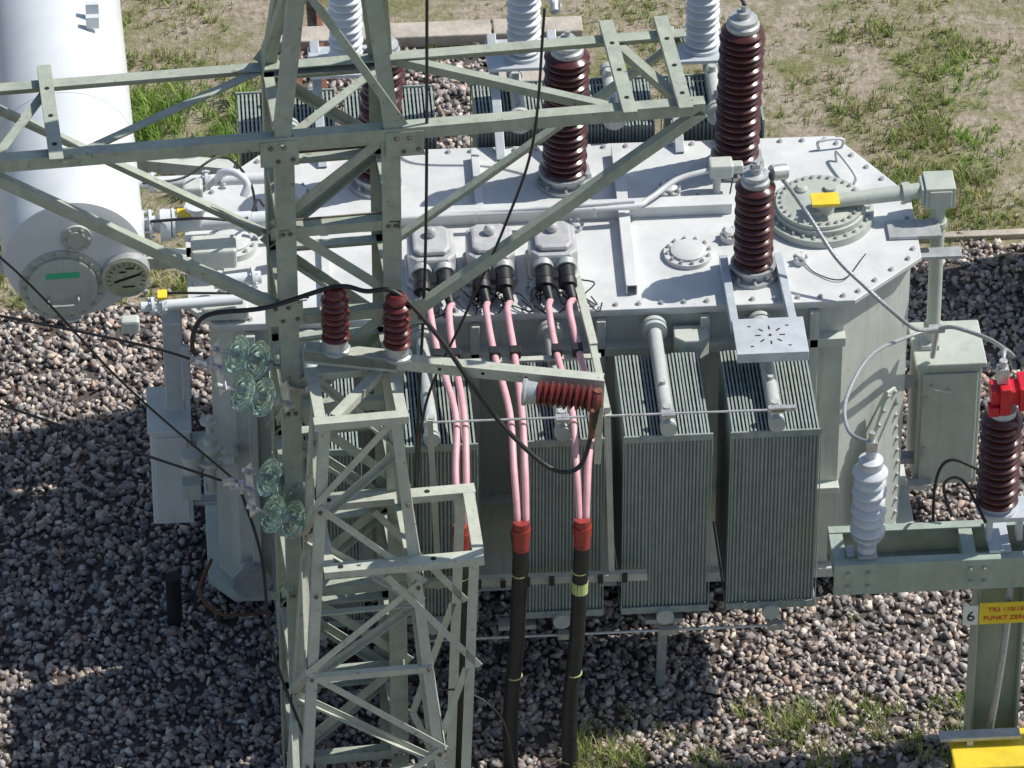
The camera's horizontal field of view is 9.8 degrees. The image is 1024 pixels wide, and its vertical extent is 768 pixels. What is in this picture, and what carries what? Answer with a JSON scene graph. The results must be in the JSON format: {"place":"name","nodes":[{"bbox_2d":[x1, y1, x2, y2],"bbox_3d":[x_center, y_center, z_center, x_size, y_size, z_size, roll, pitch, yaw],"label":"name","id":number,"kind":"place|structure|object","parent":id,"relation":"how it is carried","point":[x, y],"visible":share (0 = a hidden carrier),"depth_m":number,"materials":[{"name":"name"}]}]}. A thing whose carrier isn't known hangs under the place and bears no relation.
{"place":"outdoors","nodes":[
{"label":"outdoors","id":0,"kind":"place"},
{"bbox_2d":[0,0,1023,311],"bbox_3d":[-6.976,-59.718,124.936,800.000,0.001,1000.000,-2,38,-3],"label":"ground","id":1,"kind":"structure","parent":0,"point":[240,40],"depth_m":52.11,"materials":[{"name":"soil"}]},
{"bbox_2d":[0,0,706,767],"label":"lattice tower","id":2,"kind":"structure","parent":1,"relation":"on","point":[384,140],"depth_m":40.95,"materials":[{"name":"grey metal"}]},
{"bbox_2d":[189,335,308,416],"bbox_3d":[-1.791,-0.065,41.360,0.600,0.544,0.692,20,42,23],"label":"glass insulator string","id":3,"kind":"object","parent":2,"relation":"attached to","point":[261,397],"visible":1,"depth_m":41.32,"materials":[{"name":"glass"}]},
{"bbox_2d":[0,314,189,359],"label":"conductor wire","id":4,"kind":"object","parent":3,"relation":"attached to","point":[94,334],"visible":1,"depth_m":40.87,"materials":[{"name":"metal"}]},
{"bbox_2d":[221,458,334,538],"bbox_3d":[-1.619,0.789,42.078,0.582,0.536,0.662,21,43,25],"label":"glass insulator string","id":5,"kind":"object","parent":2,"relation":"attached to","point":[276,513],"visible":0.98,"depth_m":42.01,"materials":[{"name":"glass"}]},
{"bbox_2d":[0,403,221,481],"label":"conductor wire","id":6,"kind":"object","parent":5,"relation":"attached to","point":[109,442],"visible":1,"depth_m":41.50,"materials":[{"name":"black metal"}]},
{"bbox_2d":[0,256,237,481],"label":"conductor wire","id":7,"kind":"object","parent":5,"relation":"attached to","point":[108,368],"visible":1,"depth_m":41.15,"materials":[{"name":"black metal"}]},
{"bbox_2d":[240,494,315,767],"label":"conductor wire","id":8,"kind":"object","parent":5,"relation":"attached to","point":[267,618],"visible":0.9,"depth_m":42.61,"materials":[{"name":"grey metal"}]},
{"bbox_2d":[413,0,428,516],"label":"conductor wire","id":9,"kind":"object","parent":2,"relation":"attached to","point":[425,230],"visible":0.76,"depth_m":40.94,"materials":[{"name":"black metal"}]},
{"bbox_2d":[416,8,545,551],"bbox_3d":[-0.216,-0.535,41.387,0.918,4.801,0.113,-6,38,-8],"label":"conductor wire","id":10,"kind":"object","parent":2,"relation":"attached to","point":[493,251],"visible":0.91,"depth_m":41.06,"materials":[{"name":"black metal"}]},
{"bbox_2d":[548,0,561,14],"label":"glass insulator string","id":11,"kind":"object","parent":2,"relation":"attached to","point":[555,7],"visible":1,"depth_m":41.09,"materials":[{"name":"metal"}]},
{"bbox_2d":[278,16,582,80],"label":"kerb","id":12,"kind":"structure","parent":1,"relation":"on","point":[445,33],"depth_m":52.24,"materials":[{"name":"concrete"}]},
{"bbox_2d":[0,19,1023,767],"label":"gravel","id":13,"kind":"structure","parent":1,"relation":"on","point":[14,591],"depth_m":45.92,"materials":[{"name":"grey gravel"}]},
{"bbox_2d":[0,0,308,333],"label":"oil conservator","id":14,"kind":"object","parent":13,"relation":"on","point":[70,271],"visible":0.83,"depth_m":44.56,"materials":[{"name":"paint"}]},
{"bbox_2d":[165,571,182,626],"bbox_3d":[-2.588,1.662,45.967,0.120,0.500,0.120,-2,38,-3],"label":"drain stub pipe","id":15,"kind":"object","parent":13,"relation":"on","point":[174,598],"visible":1,"depth_m":45.90,"materials":[{"name":"black plastic"}]},
{"bbox_2d":[296,0,326,88],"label":"steel rail","id":16,"kind":"object","parent":13,"relation":"on","point":[319,22],"depth_m":51.96,"materials":[{"name":"grey metal"}]},
{"bbox_2d":[146,0,986,685],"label":"power transformer","id":17,"kind":"object","parent":13,"relation":"on","point":[744,322],"visible":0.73,"depth_m":45.09,"materials":[{"name":"paint"}]},
{"bbox_2d":[146,386,191,520],"bbox_3d":[-2.610,0.533,45.885,0.335,0.880,0.560,-2,38,-3],"label":"terminal cabinet door","id":18,"kind":"structure","parent":17,"relation":"in","point":[171,505],"depth_m":45.64,"materials":[{"name":"paint"}]},
{"bbox_2d":[427,297,594,767],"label":"cable harness","id":19,"kind":"object","parent":17,"relation":"attached to","point":[582,529],"visible":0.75,"depth_m":43.84,"materials":[{"name":"pink rubber"}]},
{"bbox_2d":[425,276,646,588],"bbox_3d":[0.104,0.334,44.474,1.681,1.672,1.755,-2,38,-3],"label":"cable support frame","id":20,"kind":"object","parent":17,"relation":"attached to","point":[611,574],"visible":0.84,"depth_m":44.19,"materials":[{"name":"grey metal"}]},
{"bbox_2d":[938,727,1023,767],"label":"yellow equipment box","id":21,"kind":"object","parent":13,"relation":"on","point":[991,748],"visible":1,"depth_m":44.30,"materials":[{"name":"metal"}]},
{"bbox_2d":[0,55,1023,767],"bbox_3d":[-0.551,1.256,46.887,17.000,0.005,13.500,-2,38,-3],"label":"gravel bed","id":22,"kind":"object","parent":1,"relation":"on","point":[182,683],"visible":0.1,"depth_m":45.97,"materials":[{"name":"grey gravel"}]},
{"bbox_2d":[287,341,604,767],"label":"cable terminal trestle","id":23,"kind":"object","parent":22,"relation":"on","point":[373,367],"visible":1,"depth_m":41.98,"materials":[{"name":"green paint"}]},
{"bbox_2d":[320,284,350,357],"bbox_3d":[-1.211,-0.446,41.153,0.200,0.530,0.200,-2,38,-3],"label":"post insulator","id":24,"kind":"object","parent":23,"relation":"on","point":[335,323],"visible":1,"depth_m":41.10,"materials":[{"name":"ceramic"}]},
{"bbox_2d":[382,290,411,364],"bbox_3d":[-0.786,-0.404,41.099,0.200,0.530,0.200,-2,38,-3],"label":"post insulator","id":25,"kind":"object","parent":23,"relation":"on","point":[397,331],"visible":1,"depth_m":41.05,"materials":[{"name":"ceramic"}]},
{"bbox_2d":[190,284,602,473],"bbox_3d":[-0.779,-0.019,41.252,2.836,1.417,0.330,3,38,4],"label":"jumper cable","id":26,"kind":"object","parent":25,"relation":"attached to","point":[593,417],"visible":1,"depth_m":41.03,"materials":[{"name":"rubber"}]},
{"bbox_2d":[437,688,514,767],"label":"conductor wire","id":27,"kind":"object","parent":23,"relation":"attached to","point":[494,709],"visible":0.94,"depth_m":42.94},
{"bbox_2d":[521,378,603,411],"bbox_3d":[0.348,0.081,41.039,0.550,0.190,0.190,6,38,7],"label":"post insulator","id":28,"kind":"object","parent":23,"relation":"on","point":[539,393],"visible":1,"depth_m":40.98,"materials":[{"name":"ceramic"}]},
{"bbox_2d":[826,458,1023,729],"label":"arrester support stand","id":29,"kind":"object","parent":22,"relation":"on","point":[983,559],"visible":0.91,"depth_m":43.91,"materials":[{"name":"green paint"}]},
{"bbox_2d":[850,430,887,554],"bbox_3d":[2.582,0.829,43.371,0.260,1.230,0.260,-2,38,-3],"label":"surge arrester","id":30,"kind":"object","parent":29,"relation":"on","point":[868,506],"visible":1,"depth_m":43.28,"materials":[{"name":"grey silicone rubber"},{"name":"aluminium"}]},
{"bbox_2d":[962,601,1023,624],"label":"equipment sign","id":31,"kind":"object","parent":29,"relation":"attached to","point":[1000,612],"visible":1,"depth_m":43.91,"materials":[{"name":"yellow plastic"}]},
{"bbox_2d":[976,358,1023,520],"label":"post insulator","id":32,"kind":"object","parent":29,"relation":"on","point":[1000,451],"visible":1,"depth_m":43.15,"materials":[{"name":"brown ceramic"}]},
{"bbox_2d":[752,160,1014,442],"bbox_3d":[2.767,-0.222,44.218,1.853,2.117,2.624,-2,38,-3],"label":"neutral conductor","id":33,"kind":"object","parent":32,"relation":"attached to","point":[776,172],"visible":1,"depth_m":44.60,"materials":[{"name":"metal"}]},
{"bbox_2d":[0,0,1023,767],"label":"grass","id":34,"kind":"structure","parent":1,"relation":"on","point":[148,98],"depth_m":51.13,"materials":[{"name":"green plant"}]},
{"bbox_2d":[918,228,1023,242],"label":"kerb","id":35,"kind":"structure","parent":1,"relation":"on","point":[976,235],"depth_m":50.02,"materials":[{"name":"concrete"}]}
]}

